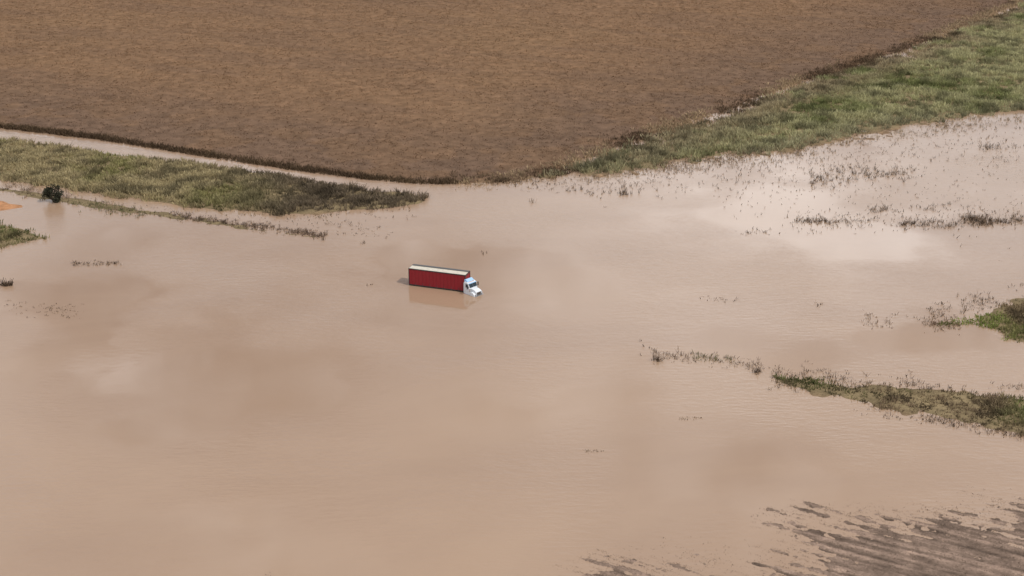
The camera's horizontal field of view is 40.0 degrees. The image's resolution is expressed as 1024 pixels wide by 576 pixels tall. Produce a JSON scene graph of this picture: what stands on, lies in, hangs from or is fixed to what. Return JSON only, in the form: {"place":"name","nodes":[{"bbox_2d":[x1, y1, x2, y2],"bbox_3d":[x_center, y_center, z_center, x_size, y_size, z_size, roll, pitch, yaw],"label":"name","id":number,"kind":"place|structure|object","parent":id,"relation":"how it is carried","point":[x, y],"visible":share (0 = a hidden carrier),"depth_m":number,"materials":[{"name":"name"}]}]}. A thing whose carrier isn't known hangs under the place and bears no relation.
{"place":"outdoors","nodes":[
{"label":"outdoors","id":0,"kind":"place"},
{"bbox_2d":[0,132,360,185],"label":"dirt road","id":1,"kind":"structure","parent":0,"point":[105,147],"depth_m":356.62,"materials":[{"name":"beige soil"}]},
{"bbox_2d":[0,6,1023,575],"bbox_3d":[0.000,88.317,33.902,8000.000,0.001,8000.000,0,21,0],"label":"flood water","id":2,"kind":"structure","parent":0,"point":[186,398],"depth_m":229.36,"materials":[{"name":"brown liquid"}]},
{"bbox_2d":[408,264,482,296],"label":"semi trailer truck","id":3,"kind":"object","parent":2,"relation":"on","point":[443,278],"visible":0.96,"depth_m":262.62,"materials":[{"name":"red metal"}]},
{"bbox_2d":[0,111,1023,574],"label":"drowned weeds","id":4,"kind":"object","parent":2,"relation":"on","point":[658,359],"visible":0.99,"depth_m":304.13,"materials":[{"name":"brown plant"}]},
{"bbox_2d":[0,0,1023,575],"bbox_3d":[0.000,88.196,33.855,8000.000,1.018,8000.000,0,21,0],"label":"ground","id":5,"kind":"structure","parent":0,"point":[300,104],"depth_m":424.70,"materials":[{"name":"soil"}]},
{"bbox_2d":[0,219,49,248],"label":"grass patch","id":6,"kind":"object","parent":5,"relation":"on","point":[11,233],"visible":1,"depth_m":291.04,"materials":[{"name":"green plant"}]},
{"bbox_2d":[41,184,63,202],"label":"shrub","id":7,"kind":"object","parent":5,"relation":"on","point":[49,192],"visible":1,"depth_m":313.34,"materials":[{"name":"green plant"}]},
{"bbox_2d":[2,187,310,235],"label":"grass patch","id":8,"kind":"object","parent":5,"relation":"on","point":[29,192],"visible":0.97,"depth_m":306.81,"materials":[{"name":"green plant"}]},
{"bbox_2d":[0,136,428,216],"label":"grass bank","id":9,"kind":"structure","parent":5,"relation":"on","point":[188,186],"depth_m":325.66,"materials":[{"name":"green plant"}]},
{"bbox_2d":[538,1,1023,177],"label":"grass bank","id":10,"kind":"structure","parent":5,"relation":"on","point":[1005,31],"depth_m":399.60,"materials":[{"name":"green plant"}]},
{"bbox_2d":[556,491,1023,575],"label":"crop stubble","id":11,"kind":"object","parent":5,"relation":"on","point":[870,547],"visible":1,"depth_m":178.25,"materials":[{"name":"brown plant"}]},
{"bbox_2d":[774,373,1023,435],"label":"grass patch","id":12,"kind":"object","parent":5,"relation":"on","point":[995,402],"visible":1,"depth_m":217.15,"materials":[{"name":"green plant"}]},
{"bbox_2d":[937,299,1023,342],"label":"grass patch","id":13,"kind":"object","parent":5,"relation":"on","point":[1015,313],"visible":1,"depth_m":247.81,"materials":[{"name":"green plant"}]}
]}

